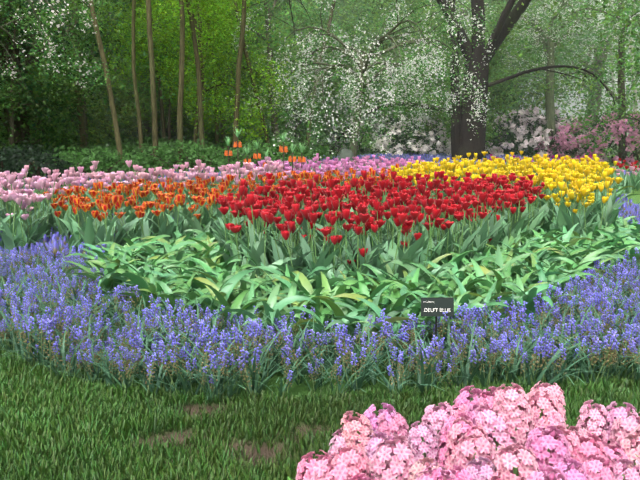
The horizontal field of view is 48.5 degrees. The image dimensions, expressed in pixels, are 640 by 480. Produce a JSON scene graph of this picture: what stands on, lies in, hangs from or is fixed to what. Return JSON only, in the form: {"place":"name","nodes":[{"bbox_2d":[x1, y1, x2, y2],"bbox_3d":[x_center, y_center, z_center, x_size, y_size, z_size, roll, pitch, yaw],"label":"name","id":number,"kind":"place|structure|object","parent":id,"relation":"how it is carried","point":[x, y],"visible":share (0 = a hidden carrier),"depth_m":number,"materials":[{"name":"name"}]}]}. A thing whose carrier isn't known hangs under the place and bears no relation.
{"place":"outdoors","nodes":[
{"label":"outdoors","id":0,"kind":"place"},
{"bbox_2d":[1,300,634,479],"bbox_3d":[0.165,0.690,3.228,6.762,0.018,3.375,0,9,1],"label":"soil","id":1,"kind":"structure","parent":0,"point":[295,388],"depth_m":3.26,"materials":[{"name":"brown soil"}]},
{"bbox_2d":[0,344,639,479],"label":"grass","id":2,"kind":"structure","parent":0,"point":[36,404],"depth_m":2.83,"materials":[{"name":"green plant"}]},
{"bbox_2d":[1,126,639,205],"bbox_3d":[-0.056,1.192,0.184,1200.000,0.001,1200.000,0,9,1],"label":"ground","id":3,"kind":"structure","parent":0,"point":[635,198],"depth_m":22.00,"materials":[{"name":"green plant"}]},
{"bbox_2d":[0,141,44,172],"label":"wood edge shrub","id":4,"kind":"object","parent":3,"relation":"on","point":[10,145],"visible":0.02,"depth_m":16.12,"materials":[{"name":"green plant"}]},
{"bbox_2d":[0,142,61,164],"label":"wood edge shrub","id":5,"kind":"object","parent":3,"relation":"on","point":[42,149],"visible":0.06,"depth_m":16.41,"materials":[{"name":"green plant"}]},
{"bbox_2d":[0,1,69,149],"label":"broadleaf tree","id":6,"kind":"object","parent":3,"relation":"on","point":[18,122],"depth_m":18.62,"materials":[{"name":"green plant"}]},
{"bbox_2d":[2,35,79,134],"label":"broad tree","id":7,"kind":"object","parent":3,"relation":"on","point":[72,113],"depth_m":27.91,"materials":[{"name":"green plant"}]},
{"bbox_2d":[0,1,87,139],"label":"broadleaf tree","id":8,"kind":"object","parent":3,"relation":"on","point":[44,34],"depth_m":17.58,"materials":[{"name":"plant"}]},
{"bbox_2d":[1,132,98,148],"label":"understorey shrub","id":9,"kind":"object","parent":3,"relation":"on","point":[50,139],"depth_m":24.09,"materials":[{"name":"green plant"}]},
{"bbox_2d":[0,0,121,100],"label":"tree","id":10,"kind":"object","parent":3,"relation":"on","point":[53,49],"depth_m":13.22,"materials":[{"name":"white plant"}]},
{"bbox_2d":[1,0,129,121],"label":"young tree","id":11,"kind":"object","parent":3,"relation":"on","point":[71,33],"depth_m":26.82,"materials":[{"name":"plant"}]},
{"bbox_2d":[0,0,136,167],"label":"young tree","id":12,"kind":"object","parent":3,"relation":"on","point":[64,104],"depth_m":17.10,"materials":[{"name":"green plant"}]},
{"bbox_2d":[58,0,85,147],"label":"tree trunk","id":13,"kind":"object","parent":3,"relation":"on","point":[82,131],"depth_m":19.81,"materials":[{"name":"brown wood"}]},
{"bbox_2d":[48,132,138,150],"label":"understorey shrub","id":14,"kind":"object","parent":3,"relation":"on","point":[78,138],"depth_m":23.85,"materials":[{"name":"green plant"}]},
{"bbox_2d":[5,0,189,103],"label":"broad tree","id":15,"kind":"object","parent":3,"relation":"on","point":[55,18],"depth_m":17.84,"materials":[{"name":"green plant"}]},
{"bbox_2d":[43,2,165,133],"bbox_3d":[-9.588,-7.175,30.484,6.708,6.872,6.558,-6,11,-34],"label":"young tree","id":16,"kind":"object","parent":3,"relation":"on","point":[96,96],"depth_m":29.61,"materials":[{"name":"plant"}]},
{"bbox_2d":[89,1,125,173],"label":"tree trunk","id":17,"kind":"object","parent":3,"relation":"on","point":[111,100],"visible":0.77,"depth_m":14.56,"materials":[{"name":"brown wood"}]},
{"bbox_2d":[23,0,195,128],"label":"young tree","id":18,"kind":"object","parent":3,"relation":"on","point":[103,80],"depth_m":30.25,"materials":[{"name":"green plant"}]},
{"bbox_2d":[96,127,127,140],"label":"understorey shrub","id":19,"kind":"object","parent":3,"relation":"on","point":[111,131],"depth_m":30.12,"materials":[{"name":"green plant"}]},
{"bbox_2d":[64,149,177,174],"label":"wood edge shrub","id":20,"kind":"object","parent":3,"relation":"on","point":[131,155],"visible":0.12,"depth_m":15.16,"materials":[{"name":"green plant"}]},
{"bbox_2d":[2,0,263,146],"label":"young tree","id":21,"kind":"object","parent":3,"relation":"on","point":[131,112],"depth_m":23.63,"materials":[{"name":"green plant"}]},
{"bbox_2d":[131,0,142,152],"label":"tree trunk","id":22,"kind":"object","parent":3,"relation":"on","point":[139,121],"visible":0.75,"depth_m":16.41,"materials":[{"name":"brown wood"}]},
{"bbox_2d":[101,127,176,141],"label":"understorey shrub","id":23,"kind":"object","parent":3,"relation":"on","point":[159,130],"depth_m":30.39,"materials":[{"name":"green plant"}]},
{"bbox_2d":[0,0,278,152],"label":"broad tree","id":24,"kind":"object","parent":3,"relation":"on","point":[40,88],"depth_m":20.27,"materials":[{"name":"green plant"}]},
{"bbox_2d":[94,0,184,168],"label":"tree trunk","id":25,"kind":"object","parent":3,"relation":"on","point":[181,82],"depth_m":15.58,"materials":[{"name":"brown wood"}]},
{"bbox_2d":[0,0,280,147],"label":"young tree","id":26,"kind":"object","parent":3,"relation":"on","point":[32,87],"depth_m":23.08,"materials":[{"name":"green plant"}]},
{"bbox_2d":[86,29,195,138],"bbox_3d":[-7.131,-6.340,29.356,6.085,5.567,5.851,0,9,1],"label":"young tree","id":27,"kind":"object","parent":3,"relation":"on","point":[133,128],"depth_m":28.82,"materials":[{"name":"green plant"}]},
{"bbox_2d":[42,0,256,136],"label":"young tree","id":28,"kind":"object","parent":3,"relation":"on","point":[96,88],"depth_m":26.49,"materials":[{"name":"green plant"}]},
{"bbox_2d":[71,135,231,172],"bbox_3d":[-4.656,-2.301,19.017,4.702,1.020,3.298,0,9,1],"label":"understorey shrub","id":29,"kind":"object","parent":3,"relation":"on","point":[133,143],"depth_m":18.61,"materials":[{"name":"green plant"}]},
{"bbox_2d":[146,0,157,163],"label":"tree trunk","id":30,"kind":"object","parent":3,"relation":"on","point":[152,78],"visible":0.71,"depth_m":14.88,"materials":[{"name":"brown plant"}]},
{"bbox_2d":[61,0,254,132],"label":"broad tree","id":31,"kind":"object","parent":3,"relation":"on","point":[172,126],"depth_m":33.50,"materials":[{"name":"green plant"}]},
{"bbox_2d":[151,8,165,140],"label":"tree trunk","id":32,"kind":"object","parent":3,"relation":"on","point":[161,110],"depth_m":20.64,"materials":[{"name":"brown wood"}]},
{"bbox_2d":[136,139,230,166],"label":"understorey shrub","id":33,"kind":"object","parent":3,"relation":"on","point":[191,143],"depth_m":20.00,"materials":[{"name":"green plant"}]},
{"bbox_2d":[83,0,292,142],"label":"young tree","id":34,"kind":"object","parent":3,"relation":"on","point":[204,82],"depth_m":25.70,"materials":[{"name":"green plant"}]},
{"bbox_2d":[63,0,315,145],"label":"tree","id":35,"kind":"object","parent":3,"relation":"on","point":[224,8],"depth_m":17.31,"materials":[{"name":"green plant"}]},
{"bbox_2d":[130,131,250,150],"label":"understorey shrub","id":36,"kind":"object","parent":3,"relation":"on","point":[190,138],"depth_m":27.57,"materials":[{"name":"green plant"}]},
{"bbox_2d":[80,0,307,145],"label":"tree","id":37,"kind":"object","parent":3,"relation":"on","point":[248,44],"depth_m":22.32,"materials":[{"name":"green plant"}]},
{"bbox_2d":[186,0,206,165],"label":"tree trunk","id":38,"kind":"object","parent":3,"relation":"on","point":[199,84],"visible":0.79,"depth_m":16.06,"materials":[{"name":"brown plant"}]},
{"bbox_2d":[193,0,201,145],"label":"tree trunk","id":39,"kind":"object","parent":3,"relation":"on","point":[195,136],"depth_m":18.10,"materials":[{"name":"brown wood"}]},
{"bbox_2d":[176,120,232,140],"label":"understorey shrub","id":40,"kind":"object","parent":3,"relation":"on","point":[189,129],"depth_m":32.32,"materials":[{"name":"green plant"}]},
{"bbox_2d":[204,12,218,144],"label":"tree trunk","id":41,"kind":"object","parent":3,"relation":"on","point":[216,135],"depth_m":21.71,"materials":[{"name":"brown plant"}]},
{"bbox_2d":[165,146,306,168],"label":"wood edge shrub","id":42,"kind":"object","parent":3,"relation":"on","point":[225,148],"visible":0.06,"depth_m":16.64,"materials":[{"name":"green plant"}]},
{"bbox_2d":[183,2,333,131],"bbox_3d":[-3.445,-8.891,34.521,10.423,8.973,10.306,0,9,1],"label":"young tree","id":43,"kind":"object","parent":3,"relation":"on","point":[258,91],"depth_m":32.84,"materials":[{"name":"plant"}]},
{"bbox_2d":[155,0,363,138],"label":"young tree","id":44,"kind":"object","parent":3,"relation":"on","point":[297,26],"depth_m":26.40,"materials":[{"name":"plant"}]},
{"bbox_2d":[94,0,442,152],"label":"young tree","id":45,"kind":"object","parent":3,"relation":"on","point":[221,68],"depth_m":20.20,"materials":[{"name":"green plant"}]},
{"bbox_2d":[187,0,350,150],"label":"young tree","id":46,"kind":"object","parent":3,"relation":"on","point":[285,124],"depth_m":27.75,"materials":[{"name":"plant"}]},
{"bbox_2d":[194,0,417,146],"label":"young tree","id":47,"kind":"object","parent":3,"relation":"on","point":[353,3],"depth_m":29.60,"materials":[{"name":"plant"}]},
{"bbox_2d":[260,3,354,141],"bbox_3d":[-1.787,-9.193,36.091,7.157,9.055,10.210,4,10,22],"label":"young tree","id":48,"kind":"object","parent":3,"relation":"on","point":[284,95],"depth_m":33.70,"materials":[{"name":"plant"}]},
{"bbox_2d":[223,0,409,145],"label":"young tree","id":49,"kind":"object","parent":3,"relation":"on","point":[330,50],"depth_m":33.14,"materials":[{"name":"plant"}]},
{"bbox_2d":[251,3,383,142],"bbox_3d":[-0.081,-8.117,32.433,8.865,8.090,8.149,0,9,1],"label":"young tree","id":50,"kind":"object","parent":3,"relation":"on","point":[325,120],"depth_m":31.02,"materials":[{"name":"plant"}]},
{"bbox_2d":[306,0,335,146],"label":"tree trunk","id":51,"kind":"object","parent":3,"relation":"on","point":[329,23],"depth_m":22.61,"materials":[{"name":"brown wood"}]},
{"bbox_2d":[195,1,461,141],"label":"young tree","id":52,"kind":"object","parent":3,"relation":"on","point":[228,91],"depth_m":29.07,"materials":[{"name":"green plant"}]},
{"bbox_2d":[241,0,421,142],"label":"young tree","id":53,"kind":"object","parent":3,"relation":"on","point":[338,62],"depth_m":33.27,"materials":[{"name":"plant"}]},
{"bbox_2d":[284,0,405,151],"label":"young tree","id":54,"kind":"object","parent":3,"relation":"on","point":[358,18],"depth_m":29.26,"materials":[{"name":"white plant"}]},
{"bbox_2d":[319,0,404,147],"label":"broad tree","id":55,"kind":"object","parent":3,"relation":"on","point":[370,35],"depth_m":31.80,"materials":[{"name":"plant"}]},
{"bbox_2d":[323,116,402,152],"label":"rhododendron shrub","id":56,"kind":"object","parent":3,"relation":"on","point":[346,140],"depth_m":32.02,"materials":[{"name":"green plant"}]},
{"bbox_2d":[289,0,519,148],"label":"young tree","id":57,"kind":"object","parent":3,"relation":"on","point":[345,23],"depth_m":28.17,"materials":[{"name":"plant"}]},
{"bbox_2d":[212,0,639,160],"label":"tree","id":58,"kind":"object","parent":3,"relation":"on","point":[476,143],"depth_m":20.37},
{"bbox_2d":[371,114,490,155],"bbox_3d":[3.902,-3.477,24.730,4.256,1.853,3.403,0,9,1],"label":"rhododendron shrub","id":59,"kind":"object","parent":3,"relation":"on","point":[413,147],"depth_m":23.85,"materials":[{"name":"white plant"}]},
{"bbox_2d":[375,1,505,122],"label":"young tree","id":60,"kind":"object","parent":3,"relation":"on","point":[409,56],"depth_m":30.34,"materials":[{"name":"plant"}]},
{"bbox_2d":[391,8,530,153],"bbox_3d":[4.591,-5.331,24.527,4.597,5.110,5.995,0,9,1],"label":"young tree","id":61,"kind":"object","parent":3,"relation":"on","point":[497,95],"depth_m":22.98,"materials":[{"name":"plant"}]},
{"bbox_2d":[288,381,639,479],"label":"flowers","id":62,"kind":"object","parent":3,"relation":"on","point":[498,434],"visible":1,"depth_m":1.35,"materials":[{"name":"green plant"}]},
{"bbox_2d":[376,0,583,129],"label":"young tree","id":63,"kind":"object","parent":3,"relation":"on","point":[486,37],"depth_m":28.29,"materials":[{"name":"plant"}]},
{"bbox_2d":[362,0,607,136],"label":"young tree","id":64,"kind":"object","parent":3,"relation":"on","point":[498,8],"depth_m":25.09,"materials":[{"name":"plant"}]},
{"bbox_2d":[378,0,612,136],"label":"young tree","id":65,"kind":"object","parent":3,"relation":"on","point":[557,91],"depth_m":29.03,"materials":[{"name":"plant"}]},
{"bbox_2d":[378,0,617,151],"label":"broad tree","id":66,"kind":"object","parent":3,"relation":"on","point":[582,60],"depth_m":32.98,"materials":[{"name":"plant"}]},
{"bbox_2d":[488,134,538,157],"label":"understorey shrub","id":67,"kind":"object","parent":3,"relation":"on","point":[514,151],"depth_m":25.14,"materials":[{"name":"green plant"}]},
{"bbox_2d":[410,0,639,161],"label":"young tree","id":68,"kind":"object","parent":3,"relation":"on","point":[521,55],"depth_m":20.56,"materials":[{"name":"plant"}]},
{"bbox_2d":[485,105,609,161],"bbox_3d":[7.333,-3.613,24.733,5.265,2.133,4.212,0,9,1],"label":"rhododendron shrub","id":69,"kind":"object","parent":3,"relation":"on","point":[525,121],"depth_m":23.57,"materials":[{"name":"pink plant"}]},
{"bbox_2d":[466,0,636,158],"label":"tree","id":70,"kind":"object","parent":3,"relation":"on","point":[527,33],"depth_m":23.21,"materials":[{"name":"plant"}]},
{"bbox_2d":[493,2,614,136],"bbox_3d":[11.103,-13.450,38.642,12.577,16.667,14.172,0,9,1],"label":"broad tree","id":71,"kind":"object","parent":3,"relation":"on","point":[581,77],"depth_m":35.73,"materials":[{"name":"green plant"}]},
{"bbox_2d":[506,0,639,128],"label":"broad tree","id":72,"kind":"object","parent":3,"relation":"on","point":[597,63],"depth_m":34.11,"materials":[{"name":"green plant"}]},
{"bbox_2d":[514,1,639,105],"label":"broad tree","id":73,"kind":"object","parent":3,"relation":"on","point":[602,58],"depth_m":30.70,"materials":[{"name":"plant"}]},
{"bbox_2d":[534,111,639,164],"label":"rhododendron shrub","id":74,"kind":"object","parent":3,"relation":"on","point":[565,143],"depth_m":22.70,"materials":[{"name":"pink plant"}]},
{"bbox_2d":[537,1,637,153],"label":"birch tree","id":75,"kind":"object","parent":3,"relation":"on","point":[635,91],"depth_m":29.20,"materials":[{"name":"green plant"}]},
{"bbox_2d":[562,4,630,147],"bbox_3d":[14.293,-11.600,36.047,8.466,13.818,6.559,0,9,1],"label":"birch tree","id":76,"kind":"object","parent":3,"relation":"on","point":[612,78],"depth_m":36.80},
{"bbox_2d":[556,0,639,157],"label":"young tree","id":77,"kind":"object","parent":3,"relation":"on","point":[623,49],"depth_m":20.70,"materials":[{"name":"plant"}]},
{"bbox_2d":[604,0,639,95],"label":"broad tree","id":78,"kind":"object","parent":3,"relation":"on","point":[628,61],"depth_m":40.99,"materials":[{"name":"green plant"}]},
{"bbox_2d":[612,163,639,194],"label":"tulips","id":79,"kind":"object","parent":3,"relation":"on","point":[632,179],"visible":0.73,"depth_m":12.43,"materials":[{"name":"green plant"}]},
{"bbox_2d":[612,64,639,110],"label":"young tree","id":80,"kind":"object","parent":3,"relation":"on","point":[627,90],"depth_m":30.28,"materials":[{"name":"green plant"}]},
{"bbox_2d":[613,158,639,185],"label":"red bed","id":81,"kind":"object","parent":3,"relation":"on","point":[621,166],"visible":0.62,"depth_m":13.77,"materials":[{"name":"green plant"}]},
{"bbox_2d":[1,0,639,165],"label":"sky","id":82,"kind":"structure","parent":0,"point":[572,103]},
{"label":"bed soil","id":83,"kind":"structure","parent":0,"visible":0},
{"bbox_2d":[0,140,78,188],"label":"evergreen shrub","id":84,"kind":"object","parent":83,"relation":"on","point":[14,157],"visible":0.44,"depth_m":11.88,"materials":[{"name":"green plant"}]},
{"bbox_2d":[18,145,159,178],"bbox_3d":[-4.601,-1.408,13.812,2.962,0.875,2.326,0,9,1],"label":"wood edge shrub","id":85,"kind":"object","parent":83,"relation":"on","point":[77,157],"visible":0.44,"depth_m":13.60,"materials":[{"name":"green plant"}]},
{"bbox_2d":[66,142,214,172],"bbox_3d":[-4.234,-1.914,17.031,4.660,0.882,3.502,0,9,1],"label":"understorey shrub","id":86,"kind":"object","parent":83,"relation":"on","point":[138,149],"visible":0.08,"depth_m":16.64,"materials":[{"name":"green plant"}]},
{"bbox_2d":[0,156,292,252],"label":"tulips","id":87,"kind":"object","parent":83,"relation":"on","point":[22,210],"visible":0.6,"depth_m":7.95,"materials":[{"name":"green plant"}]},
{"bbox_2d":[124,138,236,172],"bbox_3d":[-2.933,-1.710,15.366,2.848,0.971,2.252,0,9,1],"label":"wood edge shrub","id":88,"kind":"object","parent":83,"relation":"on","point":[198,148],"visible":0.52,"depth_m":15.05,"materials":[{"name":"green plant"}]},
{"bbox_2d":[232,0,246,158],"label":"tree trunk","id":89,"kind":"object","parent":83,"relation":"on","point":[239,61],"visible":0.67,"depth_m":16.55,"materials":[{"name":"brown wood"}]},
{"bbox_2d":[233,1,269,146],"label":"tree trunk","id":90,"kind":"object","parent":83,"relation":"on","point":[248,63],"depth_m":18.42,"materials":[{"name":"brown wood"}]},
{"bbox_2d":[224,127,306,170],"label":"crown imperial flowers","id":91,"kind":"object","parent":83,"relation":"on","point":[283,149],"visible":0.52,"depth_m":11.45,"materials":[{"name":"orange plant"}]},
{"bbox_2d":[215,139,322,174],"bbox_3d":[-1.049,-1.695,15.296,2.567,0.954,2.327,0,9,1],"label":"wood edge shrub","id":92,"kind":"object","parent":83,"relation":"on","point":[243,154],"visible":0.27,"depth_m":15.14,"materials":[{"name":"green plant"}]},
{"bbox_2d":[212,135,337,162],"bbox_3d":[-1.639,-2.666,21.298,4.586,1.010,3.704,-4,10,-21],"label":"understorey shrub","id":93,"kind":"object","parent":83,"relation":"on","point":[220,144],"depth_m":21.00,"materials":[{"name":"green plant"}]},
{"bbox_2d":[0,152,639,402],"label":"grape hyacinths","id":94,"kind":"object","parent":83,"relation":"on","point":[609,307],"visible":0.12,"depth_m":3.51,"materials":[{"name":"purple plant"}]},
{"bbox_2d":[216,153,424,187],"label":"tulips","id":95,"kind":"object","parent":83,"relation":"on","point":[358,166],"visible":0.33,"depth_m":12.30,"materials":[{"name":"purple plant"}]},
{"bbox_2d":[38,151,625,254],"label":"tulips","id":96,"kind":"object","parent":83,"relation":"on","point":[153,214],"depth_m":7.12,"materials":[{"name":"plant"}]},
{"bbox_2d":[33,182,639,353],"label":"leafy plants","id":97,"kind":"object","parent":83,"relation":"on","point":[198,263],"visible":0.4,"depth_m":4.54,"materials":[{"name":"green plant"}]},
{"bbox_2d":[338,148,353,162],"bbox_3d":[0.537,-1.567,15.233,0.400,0.818,0.278,0,9,1],"label":"rock","id":98,"kind":"object","parent":83,"relation":"on","point":[344,153],"visible":0.25,"depth_m":15.11,"materials":[{"name":"grey stone"}]},
{"bbox_2d":[224,0,500,165],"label":"tree","id":99,"kind":"object","parent":83,"relation":"on","point":[410,72],"depth_m":16.54,"materials":[{"name":"white plant"}]},
{"bbox_2d":[217,203,530,288],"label":"tulips","id":100,"kind":"object","parent":83,"relation":"on","point":[417,236],"visible":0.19,"depth_m":5.39,"materials":[{"name":"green plant"}]},
{"bbox_2d":[208,170,546,291],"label":"red tulips","id":101,"kind":"object","parent":83,"relation":"on","point":[384,224],"visible":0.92,"depth_m":5.52,"materials":[{"name":"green plant"}]},
{"bbox_2d":[421,297,453,353],"bbox_3d":[0.592,0.461,3.622,0.165,0.347,0.051,0,9,1],"label":"plant sign","id":102,"kind":"object","parent":83,"relation":"on","point":[435,307],"visible":1,"depth_m":3.59,"materials":[{"name":"paint"}]},
{"bbox_2d":[489,154,591,164],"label":"yellow tulips","id":103,"kind":"object","parent":83,"relation":"on","point":[590,156],"visible":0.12,"depth_m":16.74,"materials":[{"name":"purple plant"}]},
{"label":"broad tree","id":104,"kind":"object","parent":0,"visible":0},
{"bbox_2d":[100,0,639,76],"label":"forest foliage","id":105,"kind":"object","parent":104,"relation":"on","point":[593,49],"depth_m":58.06,"materials":[{"name":"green plant"}]}
]}

